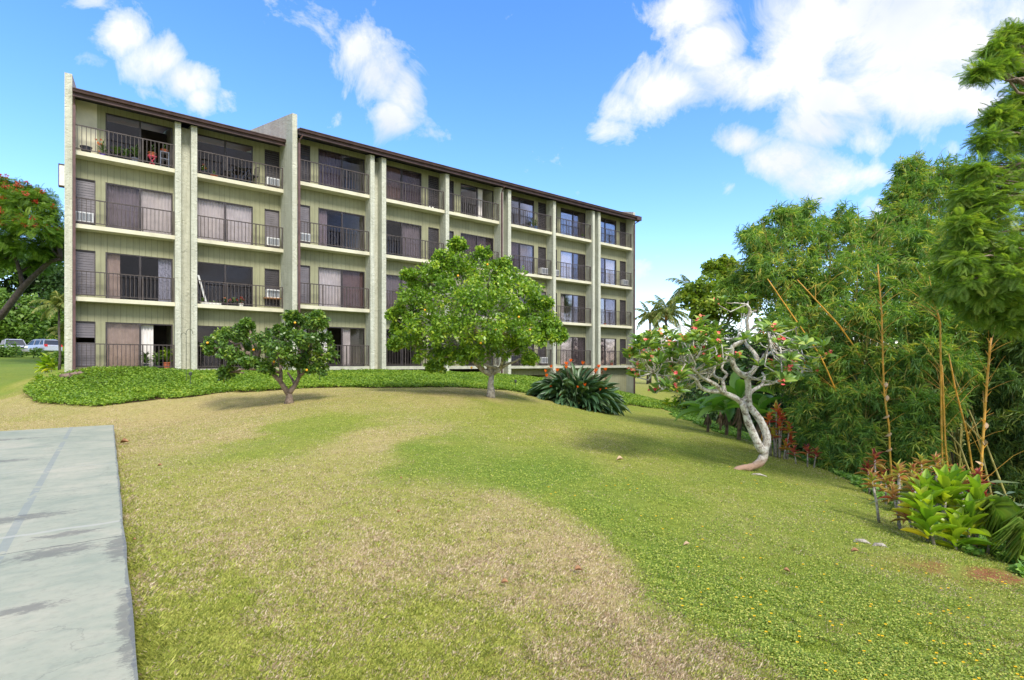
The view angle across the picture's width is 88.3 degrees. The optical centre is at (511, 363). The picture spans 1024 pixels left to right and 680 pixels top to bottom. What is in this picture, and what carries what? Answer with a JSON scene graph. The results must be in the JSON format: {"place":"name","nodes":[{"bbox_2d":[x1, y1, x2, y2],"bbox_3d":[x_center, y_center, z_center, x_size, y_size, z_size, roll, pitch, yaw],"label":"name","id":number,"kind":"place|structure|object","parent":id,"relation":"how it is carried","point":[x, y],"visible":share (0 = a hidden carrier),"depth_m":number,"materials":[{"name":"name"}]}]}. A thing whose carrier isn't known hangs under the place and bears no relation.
{"place":"outdoors","nodes":[
{"label":"outdoors","id":0,"kind":"place"},
{"bbox_2d":[0,425,137,679],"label":"paved deck","id":1,"kind":"structure","parent":0,"point":[66,609],"depth_m":4.01,"materials":[{"name":"concrete"}]},
{"bbox_2d":[0,330,1023,679],"bbox_3d":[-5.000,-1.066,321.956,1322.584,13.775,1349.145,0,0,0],"label":"ground","id":2,"kind":"structure","parent":0,"point":[16,374],"depth_m":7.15,"materials":[{"name":"green plant"}]},
{"bbox_2d":[0,267,17,292],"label":"bank tree","id":3,"kind":"object","parent":2,"relation":"on","point":[2,275],"visible":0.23,"depth_m":79.13,"materials":[{"name":"green plant"}]},
{"bbox_2d":[0,338,28,354],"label":"parked car","id":4,"kind":"object","parent":2,"relation":"on","point":[21,343],"visible":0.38,"depth_m":53.91,"materials":[{"name":"silver metal"}]},
{"bbox_2d":[0,341,48,357],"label":"hedge bush","id":5,"kind":"object","parent":2,"relation":"on","point":[9,352],"visible":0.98,"depth_m":50.29,"materials":[{"name":"green plant"}]},
{"bbox_2d":[0,266,50,306],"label":"tree","id":6,"kind":"object","parent":2,"relation":"on","point":[11,278],"visible":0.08,"depth_m":82.77,"materials":[{"name":"green plant"}]},
{"bbox_2d":[0,291,61,344],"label":"bank tree","id":7,"kind":"object","parent":2,"relation":"on","point":[21,321],"visible":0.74,"depth_m":65.46,"materials":[{"name":"green plant"}]},
{"bbox_2d":[0,173,63,320],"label":"flowering tree","id":8,"kind":"object","parent":2,"relation":"on","point":[17,224],"visible":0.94,"depth_m":39.33,"materials":[{"name":"green plant"}]},
{"bbox_2d":[0,251,63,312],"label":"tree","id":9,"kind":"object","parent":2,"relation":"on","point":[56,283],"visible":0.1,"depth_m":82.28,"materials":[{"name":"green plant"}]},
{"bbox_2d":[0,288,63,330],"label":"tree","id":10,"kind":"object","parent":2,"relation":"on","point":[3,295],"visible":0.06,"depth_m":68.74,"materials":[{"name":"green plant"}]},
{"bbox_2d":[20,259,63,323],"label":"tree","id":11,"kind":"object","parent":2,"relation":"on","point":[60,271],"visible":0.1,"depth_m":81.97,"materials":[{"name":"green plant"}]},
{"bbox_2d":[24,339,62,353],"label":"parked car","id":12,"kind":"object","parent":2,"relation":"on","point":[50,345],"visible":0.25,"depth_m":58.11,"materials":[{"name":"silver metal"}]},
{"bbox_2d":[28,291,63,369],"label":"areca palm","id":13,"kind":"object","parent":2,"relation":"on","point":[56,303],"visible":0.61,"depth_m":24.30,"materials":[{"name":"green plant"}]},
{"bbox_2d":[33,353,63,372],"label":"ti plant","id":14,"kind":"object","parent":2,"relation":"on","point":[46,365],"visible":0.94,"depth_m":25.44,"materials":[{"name":"green plant"}]},
{"bbox_2d":[46,321,63,344],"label":"areca palm","id":15,"kind":"object","parent":2,"relation":"on","point":[56,331],"visible":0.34,"depth_m":25.36,"materials":[{"name":"green plant"}]},
{"bbox_2d":[200,309,339,403],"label":"frangipani tree","id":16,"kind":"object","parent":2,"relation":"on","point":[249,350],"visible":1,"depth_m":14.89,"materials":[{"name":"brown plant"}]},
{"bbox_2d":[58,72,641,393],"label":"apartment building","id":17,"kind":"structure","parent":2,"relation":"on","point":[147,247],"depth_m":26.23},
{"bbox_2d":[76,211,93,224],"bbox_3d":[-17.664,-5.933,21.790,0.600,0.555,0.440,0,0,-37],"label":"air conditioner","id":18,"kind":"object","parent":17,"relation":"on","point":[90,217],"visible":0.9,"depth_m":21.65,"materials":[{"name":"white plastic"}]},
{"bbox_2d":[76,321,95,366],"bbox_3d":[-17.732,-0.810,21.905,0.690,1.878,0.075,0,0,-37],"label":"louvre window","id":19,"kind":"structure","parent":17,"relation":"in","point":[83,327],"depth_m":21.94,"materials":[{"name":"grey glass"}]},
{"bbox_2d":[76,249,95,295],"bbox_3d":[-17.771,-3.750,21.957,0.690,1.899,0.205,0,0,-37],"label":"louvre window","id":20,"kind":"structure","parent":17,"relation":"in","point":[85,259],"depth_m":21.95,"materials":[{"name":"grey glass"}]},
{"bbox_2d":[76,178,95,224],"bbox_3d":[-17.771,-6.700,21.957,0.690,1.899,0.205,0,0,-37],"label":"louvre window","id":21,"kind":"structure","parent":17,"relation":"in","point":[85,188],"depth_m":21.95,"materials":[{"name":"grey glass"}]},
{"bbox_2d":[105,322,172,367],"bbox_3d":[-16.284,-0.750,23.097,2.400,1.998,0.225,0,0,-37],"label":"sliding door","id":22,"kind":"structure","parent":17,"relation":"in","point":[115,332],"depth_m":22.91,"materials":[{"name":"beige glass"}]},
{"bbox_2d":[105,252,172,301],"bbox_3d":[-16.284,-3.700,23.097,2.400,1.998,0.225,0,0,-37],"label":"sliding door","id":23,"kind":"structure","parent":17,"relation":"in","point":[112,260],"depth_m":22.99,"materials":[{"name":"grey glass"}]},
{"bbox_2d":[105,182,172,234],"bbox_3d":[-16.284,-6.650,23.097,2.400,1.998,0.225,0,0,-37],"label":"sliding door","id":24,"kind":"structure","parent":17,"relation":"in","point":[157,220],"depth_m":23.09,"materials":[{"name":"glass"}]},
{"bbox_2d":[105,112,172,167],"bbox_3d":[-16.241,-9.600,23.042,2.400,1.998,0.085,0,0,-37],"label":"sliding door","id":25,"kind":"structure","parent":17,"relation":"in","point":[106,114],"depth_m":22.99,"materials":[{"name":"brown metal"}]},
{"bbox_2d":[157,347,172,368],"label":"potted plant","id":26,"kind":"object","parent":17,"relation":"on","point":[166,354],"visible":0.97,"depth_m":23.31,"materials":[{"name":"green plant"}]},
{"bbox_2d":[197,261,252,306],"bbox_3d":[-13.624,-3.700,25.048,2.400,1.998,0.085,0,0,-37],"label":"sliding door","id":27,"kind":"structure","parent":17,"relation":"in","point":[225,265],"depth_m":25.02,"materials":[{"name":"black glass"}]},
{"bbox_2d":[197,198,252,244],"bbox_3d":[-13.667,-6.650,25.104,2.400,1.998,0.225,0,0,-37],"label":"sliding door","id":28,"kind":"structure","parent":17,"relation":"in","point":[205,207],"depth_m":25.12,"materials":[{"name":"glass"}]},
{"bbox_2d":[197,134,252,182],"bbox_3d":[-13.624,-9.600,25.048,2.400,1.998,0.085,0,0,-37],"label":"sliding door","id":29,"kind":"structure","parent":17,"relation":"in","point":[225,141],"depth_m":25.02,"materials":[{"name":"brown metal"}]},
{"bbox_2d":[263,289,280,299],"bbox_3d":[-11.916,-3.425,26.191,0.760,0.450,0.450,0,0,-37],"label":"air conditioner","id":30,"kind":"object","parent":17,"relation":"attached to","point":[272,293],"visible":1,"depth_m":26.04,"materials":[{"name":"white plastic"}]},
{"bbox_2d":[265,268,278,306],"bbox_3d":[-11.982,-3.760,26.312,0.690,1.878,0.075,0,0,-37],"label":"louvre window","id":31,"kind":"structure","parent":17,"relation":"in","point":[269,273],"depth_m":26.34,"materials":[{"name":"grey glass"}]},
{"bbox_2d":[265,209,278,246],"bbox_3d":[-12.022,-6.700,26.364,0.690,1.899,0.205,0,0,-37],"label":"louvre window","id":32,"kind":"structure","parent":17,"relation":"in","point":[271,216],"depth_m":26.35,"materials":[{"name":"grey glass"}]},
{"bbox_2d":[265,149,278,178],"bbox_3d":[-11.982,-9.660,26.312,0.690,1.878,0.075,0,0,-37],"label":"louvre window","id":33,"kind":"structure","parent":17,"relation":"in","point":[276,156],"depth_m":26.34,"materials":[{"name":"black glass"}]},
{"bbox_2d":[265,237,279,247],"bbox_3d":[-11.903,-5.933,26.207,0.600,0.555,0.440,0,0,-37],"label":"air conditioner","id":34,"kind":"object","parent":17,"relation":"on","point":[272,241],"visible":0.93,"depth_m":26.05,"materials":[{"name":"white plastic"}]},
{"bbox_2d":[265,177,279,187],"bbox_3d":[-11.903,-8.883,26.207,0.600,0.555,0.440,0,0,-37],"label":"air conditioner","id":35,"kind":"object","parent":17,"relation":"on","point":[272,181],"visible":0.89,"depth_m":26.05,"materials":[{"name":"white plastic"}]},
{"bbox_2d":[297,265,309,303],"bbox_3d":[-10.281,-3.849,25.860,0.690,1.899,0.205,0,0,-37],"label":"louvre window","id":36,"kind":"structure","parent":17,"relation":"in","point":[304,270],"depth_m":25.87,"materials":[{"name":"grey glass"}]},
{"bbox_2d":[297,204,309,233],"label":"louvre window","id":37,"kind":"structure","parent":17,"relation":"in","point":[304,209],"depth_m":25.88,"materials":[{"name":"grey glass"}]},
{"bbox_2d":[297,143,309,182],"bbox_3d":[-10.241,-9.760,25.809,0.690,1.878,0.075,0,0,-37],"label":"louvre window","id":38,"kind":"structure","parent":17,"relation":"in","point":[307,150],"depth_m":25.85,"materials":[{"name":"black glass"}]},
{"bbox_2d":[318,267,364,308],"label":"sliding door","id":39,"kind":"structure","parent":17,"relation":"in","point":[326,276],"depth_m":26.98,"materials":[{"name":"grey glass"}]},
{"bbox_2d":[318,208,364,250],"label":"sliding door","id":40,"kind":"structure","parent":17,"relation":"in","point":[322,214],"depth_m":26.63,"materials":[{"name":"glass"}]},
{"bbox_2d":[318,148,364,193],"bbox_3d":[-8.747,-9.700,27.036,2.400,1.998,0.225,0,0,-37],"label":"sliding door","id":41,"kind":"structure","parent":17,"relation":"in","point":[331,175],"depth_m":26.82,"materials":[{"name":"grey glass"}]},
{"bbox_2d":[320,327,364,365],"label":"sliding door","id":42,"kind":"structure","parent":17,"relation":"in","point":[345,331],"depth_m":27.24,"materials":[{"name":"grey glass"}]},
{"bbox_2d":[386,274,418,311],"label":"sliding door","id":43,"kind":"structure","parent":17,"relation":"in","point":[392,281],"depth_m":28.85,"materials":[{"name":"grey glass"}]},
{"bbox_2d":[386,220,420,258],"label":"sliding door","id":44,"kind":"structure","parent":17,"relation":"in","point":[408,230],"depth_m":29.49,"materials":[{"name":"glass"}]},
{"bbox_2d":[386,165,420,204],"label":"sliding door","id":45,"kind":"structure","parent":17,"relation":"in","point":[414,178],"depth_m":29.26,"materials":[{"name":"grey glass"}]},
{"bbox_2d":[428,227,438,259],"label":"louvre window","id":46,"kind":"structure","parent":17,"relation":"in","point":[432,235],"depth_m":30.19,"materials":[{"name":"grey glass"}]},
{"bbox_2d":[428,175,438,208],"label":"louvre window","id":47,"kind":"structure","parent":17,"relation":"in","point":[432,180],"depth_m":30.23,"materials":[{"name":"black glass"}]},
{"bbox_2d":[449,180,453,211],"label":"louvre window","id":48,"kind":"structure","parent":17,"relation":"in","point":[451,186],"depth_m":30.96,"materials":[{"name":"grey glass"}]},
{"bbox_2d":[461,233,492,263],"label":"sliding door","id":49,"kind":"structure","parent":17,"relation":"in","point":[473,241],"depth_m":32.02,"materials":[{"name":"grey glass"}]},
{"bbox_2d":[461,183,492,219],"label":"sliding door","id":50,"kind":"structure","parent":17,"relation":"in","point":[478,190],"depth_m":32.28,"materials":[{"name":"brown metal"}]},
{"bbox_2d":[511,242,533,273],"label":"sliding door","id":51,"kind":"structure","parent":17,"relation":"in","point":[520,249],"depth_m":34.36,"materials":[{"name":"grey glass"}]},
{"bbox_2d":[511,195,533,225],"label":"sliding door","id":52,"kind":"structure","parent":17,"relation":"in","point":[529,204],"depth_m":34.56,"materials":[{"name":"glass"}]},
{"bbox_2d":[538,246,545,274],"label":"louvre window","id":53,"kind":"structure","parent":17,"relation":"in","point":[541,249],"depth_m":35.24,"materials":[{"name":"grey glass"}]},
{"bbox_2d":[538,202,545,230],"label":"louvre window","id":54,"kind":"structure","parent":17,"relation":"in","point":[542,210],"depth_m":35.25,"materials":[{"name":"black glass"}]},
{"bbox_2d":[561,337,584,365],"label":"sliding door","id":55,"kind":"structure","parent":17,"relation":"in","point":[573,343],"depth_m":36.90,"materials":[{"name":"grey glass"}]},
{"bbox_2d":[561,293,584,322],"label":"sliding door","id":56,"kind":"structure","parent":17,"relation":"in","point":[569,300],"depth_m":36.90,"materials":[{"name":"grey glass"}]},
{"bbox_2d":[561,251,584,280],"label":"sliding door","id":57,"kind":"structure","parent":17,"relation":"in","point":[566,257],"depth_m":36.90,"materials":[{"name":"blue glass"}]},
{"bbox_2d":[561,208,584,238],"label":"sliding door","id":58,"kind":"structure","parent":17,"relation":"in","point":[567,214],"depth_m":36.90,"materials":[{"name":"glass"}]},
{"bbox_2d":[601,338,615,364],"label":"sliding door","id":59,"kind":"structure","parent":17,"relation":"in","point":[607,344],"depth_m":39.11,"materials":[{"name":"grey glass"}]},
{"bbox_2d":[601,298,615,324],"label":"sliding door","id":60,"kind":"structure","parent":17,"relation":"in","point":[606,304],"depth_m":39.17,"materials":[{"name":"glass"}]},
{"bbox_2d":[601,258,615,284],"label":"sliding door","id":61,"kind":"structure","parent":17,"relation":"in","point":[609,264],"depth_m":39.17,"materials":[{"name":"blue glass"}]},
{"bbox_2d":[601,217,615,244],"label":"sliding door","id":62,"kind":"structure","parent":17,"relation":"in","point":[605,223],"depth_m":39.17,"materials":[{"name":"glass"}]},
{"bbox_2d":[620,339,625,363],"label":"louvre window","id":63,"kind":"structure","parent":17,"relation":"in","point":[622,341],"depth_m":40.13,"materials":[{"name":"grey glass"}]},
{"bbox_2d":[620,300,625,323],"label":"louvre window","id":64,"kind":"structure","parent":17,"relation":"in","point":[623,302],"depth_m":40.19,"materials":[{"name":"grey glass"}]},
{"bbox_2d":[620,222,625,246],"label":"louvre window","id":65,"kind":"structure","parent":17,"relation":"in","point":[622,224],"depth_m":40.13,"materials":[{"name":"black glass"}]},
{"bbox_2d":[23,365,683,409],"bbox_3d":[-1.079,2.267,28.169,37.619,4.393,12.231,0,0,-38],"label":"ground cover","id":66,"kind":"object","parent":2,"relation":"on","point":[161,382],"visible":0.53,"depth_m":20.43,"materials":[{"name":"green plant"}]},
{"bbox_2d":[384,234,569,397],"bbox_3d":[-1.281,-1.505,17.550,5.457,5.408,5.296,0,0,42],"label":"orange tree","id":67,"kind":"object","parent":2,"relation":"on","point":[405,320],"visible":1,"depth_m":16.71,"materials":[{"name":"green plant"}]},
{"bbox_2d":[525,358,631,415],"bbox_3d":[2.505,1.007,20.874,4.198,2.406,3.600,0,0,0],"label":"bird of paradise","id":68,"kind":"object","parent":2,"relation":"on","point":[594,393],"visible":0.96,"depth_m":20.06,"materials":[{"name":"green plant"}]},
{"bbox_2d":[210,415,1023,679],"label":"lawn clover","id":69,"kind":"object","parent":2,"relation":"on","point":[933,673],"visible":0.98,"depth_m":3.90,"materials":[{"name":"green plant"}]},
{"bbox_2d":[635,298,669,382],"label":"coconut palm","id":70,"kind":"object","parent":2,"relation":"on","point":[650,318],"visible":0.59,"depth_m":74.84,"materials":[{"name":"green plant"}]},
{"bbox_2d":[640,295,689,377],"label":"coconut palm","id":71,"kind":"object","parent":2,"relation":"on","point":[663,307],"visible":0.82,"depth_m":71.32,"materials":[{"name":"green plant"}]},
{"bbox_2d":[666,274,710,324],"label":"coconut palm","id":72,"kind":"object","parent":2,"relation":"on","point":[686,282],"visible":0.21,"depth_m":62.39,"materials":[{"name":"green plant"}]},
{"bbox_2d":[674,393,724,431],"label":"banana plant","id":73,"kind":"object","parent":2,"relation":"on","point":[694,407],"visible":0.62,"depth_m":17.53,"materials":[{"name":"green plant"}]},
{"bbox_2d":[692,404,723,429],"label":"banana plant","id":74,"kind":"object","parent":2,"relation":"on","point":[720,418],"visible":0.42,"depth_m":19.47,"materials":[{"name":"green plant"}]},
{"bbox_2d":[694,386,734,434],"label":"banana plant","id":75,"kind":"object","parent":2,"relation":"on","point":[728,416],"visible":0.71,"depth_m":16.41,"materials":[{"name":"green plant"}]},
{"bbox_2d":[675,254,776,379],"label":"broadleaf tree","id":76,"kind":"object","parent":2,"relation":"on","point":[698,293],"visible":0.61,"depth_m":32.72,"materials":[{"name":"green plant"}]},
{"bbox_2d":[621,294,837,470],"bbox_3d":[4.390,0.391,10.542,4.866,3.692,3.128,0,0,0],"label":"frangipani tree","id":77,"kind":"object","parent":2,"relation":"on","point":[647,348],"visible":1,"depth_m":10.00,"materials":[{"name":"green plant"}]},
{"bbox_2d":[672,317,791,421],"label":"gully tree","id":78,"kind":"object","parent":2,"relation":"on","point":[723,327],"visible":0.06,"depth_m":28.99,"materials":[{"name":"green plant"}]},
{"bbox_2d":[699,366,781,439],"bbox_3d":[6.573,1.180,15.210,2.190,2.243,2.069,0,0,25],"label":"banana plant","id":79,"kind":"object","parent":2,"relation":"on","point":[737,385],"visible":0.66,"depth_m":15.16,"materials":[{"name":"green plant"}]},
{"bbox_2d":[674,326,810,425],"bbox_3d":[16.394,1.538,36.270,7.454,9.221,8.477,0,0,-38],"label":"gully tree","id":80,"kind":"object","parent":2,"relation":"on","point":[691,381],"depth_m":36.60,"materials":[{"name":"green plant"}]},
{"bbox_2d":[726,394,787,438],"bbox_3d":[6.790,1.624,14.469,1.709,1.500,1.550,0,0,0],"label":"banana plant","id":81,"kind":"object","parent":2,"relation":"on","point":[764,401],"visible":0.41,"depth_m":14.43,"materials":[{"name":"green plant"}]},
{"bbox_2d":[681,301,840,442],"bbox_3d":[12.808,0.347,27.050,9.202,9.169,7.179,0,0,-20],"label":"gully tree","id":82,"kind":"object","parent":2,"relation":"on","point":[712,413],"visible":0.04,"depth_m":26.72,"materials":[{"name":"green plant"}]},
{"bbox_2d":[759,399,797,458],"bbox_3d":[6.329,1.598,12.573,0.969,1.486,0.586,0,0,12],"label":"croton","id":83,"kind":"object","parent":2,"relation":"on","point":[779,413],"visible":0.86,"depth_m":12.55,"materials":[{"name":"red plant"}]},
{"bbox_2d":[574,462,1023,679],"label":"lawn flowers","id":84,"kind":"object","parent":2,"relation":"on","point":[870,606],"visible":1,"depth_m":3.60,"materials":[{"name":"plant"}]},
{"bbox_2d":[712,199,891,472],"bbox_3d":[7.631,-0.868,14.204,3.704,8.158,4.903,0,0,-16],"label":"bamboo clump","id":85,"kind":"object","parent":2,"relation":"on","point":[765,247],"visible":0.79,"depth_m":14.14,"materials":[{"name":"green plant"}]},
{"bbox_2d":[786,443,822,467],"bbox_3d":[6.603,2.096,11.855,0.830,0.620,0.461,0,0,0],"label":"cordyline","id":86,"kind":"object","parent":2,"relation":"on","point":[807,450],"visible":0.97,"depth_m":11.87,"materials":[{"name":"red plant"}]},
{"bbox_2d":[712,320,897,453],"bbox_3d":[14.270,2.049,26.232,9.034,9.210,7.186,0,0,36],"label":"gully tree","id":87,"kind":"object","parent":2,"relation":"on","point":[740,362],"visible":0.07,"depth_m":25.91,"materials":[{"name":"green plant"}]},
{"bbox_2d":[731,284,934,473],"bbox_3d":[14.638,0.368,24.622,8.905,10.169,6.832,0,0,42],"label":"gully tree","id":88,"kind":"object","parent":2,"relation":"on","point":[760,374],"visible":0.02,"depth_m":25.53,"materials":[{"name":"green plant"}]},
{"bbox_2d":[754,259,932,451],"bbox_3d":[15.709,0.375,24.808,8.684,11.444,6.148,0,0,28],"label":"gully tree","id":89,"kind":"object","parent":2,"relation":"on","point":[832,308],"depth_m":24.61,"materials":[{"name":"green plant"}]},
{"bbox_2d":[664,401,1023,577],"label":"undergrowth","id":90,"kind":"object","parent":2,"relation":"on","point":[856,480],"visible":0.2,"depth_m":10.70,"materials":[{"name":"green plant"}]},
{"bbox_2d":[793,195,934,485],"bbox_3d":[9.539,-0.971,13.855,3.910,8.596,8.094,0,0,16],"label":"bamboo clump","id":91,"kind":"object","parent":2,"relation":"on","point":[872,315],"visible":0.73,"depth_m":12.96,"materials":[{"name":"green plant"}]},
{"bbox_2d":[854,448,895,494],"bbox_3d":[6.461,1.943,9.309,0.743,0.951,0.451,0,0,0],"label":"cordyline","id":92,"kind":"object","parent":2,"relation":"on","point":[875,462],"visible":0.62,"depth_m":9.31,"materials":[{"name":"red plant"}]},
{"bbox_2d":[860,459,922,533],"bbox_3d":[5.016,1.730,6.755,0.874,0.970,0.623,0,0,0],"label":"cordyline","id":93,"kind":"object","parent":2,"relation":"on","point":[894,491],"visible":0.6,"depth_m":6.78,"materials":[{"name":"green plant"}]},
{"bbox_2d":[876,466,916,504],"bbox_3d":[6.159,1.977,8.338,0.713,0.776,0.428,0,0,0],"label":"cordyline","id":94,"kind":"object","parent":2,"relation":"on","point":[885,480],"visible":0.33,"depth_m":8.38,"materials":[{"name":"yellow plant"}]},
{"bbox_2d":[866,318,997,493],"bbox_3d":[17.140,1.661,17.665,7.896,9.314,6.702,0,0,0],"label":"gully tree","id":95,"kind":"object","parent":2,"relation":"on","point":[952,444],"visible":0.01,"depth_m":18.84,"materials":[{"name":"green plant"}]},
{"bbox_2d":[853,201,1018,495],"bbox_3d":[10.578,-0.582,13.140,3.166,8.204,7.661,0,0,41],"label":"bamboo clump","id":96,"kind":"object","parent":2,"relation":"on","point":[953,361],"visible":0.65,"depth_m":11.67,"materials":[{"name":"green plant"}]},
{"bbox_2d":[886,383,993,479],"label":"gully tree","id":97,"kind":"object","parent":2,"relation":"on","point":[950,450],"visible":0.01,"depth_m":21.93,"materials":[{"name":"green plant"}]},
{"bbox_2d":[870,147,1018,481],"bbox_3d":[14.201,-1.041,17.822,4.537,12.918,3.941,0,0,0],"label":"bamboo clump","id":98,"kind":"object","parent":2,"relation":"on","point":[915,183],"visible":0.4,"depth_m":17.73,"materials":[{"name":"green plant"}]},
{"bbox_2d":[867,463,1023,518],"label":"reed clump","id":99,"kind":"object","parent":2,"relation":"on","point":[1021,506],"visible":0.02,"depth_m":7.70,"materials":[{"name":"green plant"}]},
{"bbox_2d":[902,451,990,512],"bbox_3d":[6.263,1.878,7.706,1.157,1.185,0.539,0,0,0],"label":"cordyline","id":100,"kind":"object","parent":2,"relation":"on","point":[921,461],"visible":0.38,"depth_m":7.68,"materials":[{"name":"orange plant"}]},
{"bbox_2d":[892,464,1005,555],"bbox_3d":[5.155,1.733,6.126,1.238,1.064,0.839,0,0,11],"label":"ti plant","id":101,"kind":"object","parent":2,"relation":"on","point":[948,487],"visible":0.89,"depth_m":6.10,"materials":[{"name":"green plant"}]},
{"bbox_2d":[925,329,997,488],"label":"gully tree","id":102,"kind":"object","parent":2,"relation":"on","point":[970,422],"visible":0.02,"depth_m":17.56,"materials":[{"name":"green plant"}]},
{"bbox_2d":[915,17,1023,343],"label":"feathery tree","id":103,"kind":"object","parent":2,"relation":"on","point":[978,264],"visible":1,"depth_m":7.96,"materials":[{"name":"green plant"}]},
{"bbox_2d":[960,466,993,499],"bbox_3d":[6.392,1.924,7.238,0.598,1.048,0.392,0,0,14],"label":"cordyline","id":104,"kind":"object","parent":2,"relation":"on","point":[978,471],"visible":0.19,"depth_m":7.20,"materials":[{"name":"red plant"}]},
{"bbox_2d":[956,317,1023,507],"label":"bamboo clump","id":105,"kind":"object","parent":2,"relation":"on","point":[1005,418],"visible":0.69,"depth_m":11.20,"materials":[{"name":"green plant"}]},
{"bbox_2d":[963,494,1023,564],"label":"fan palm","id":106,"kind":"object","parent":2,"relation":"on","point":[1010,530],"visible":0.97,"depth_m":5.90,"materials":[{"name":"green plant"}]},
{"bbox_2d":[0,0,1023,348],"label":"sky","id":107,"kind":"structure","parent":0,"point":[692,118],"materials":[{"name":"blue"}]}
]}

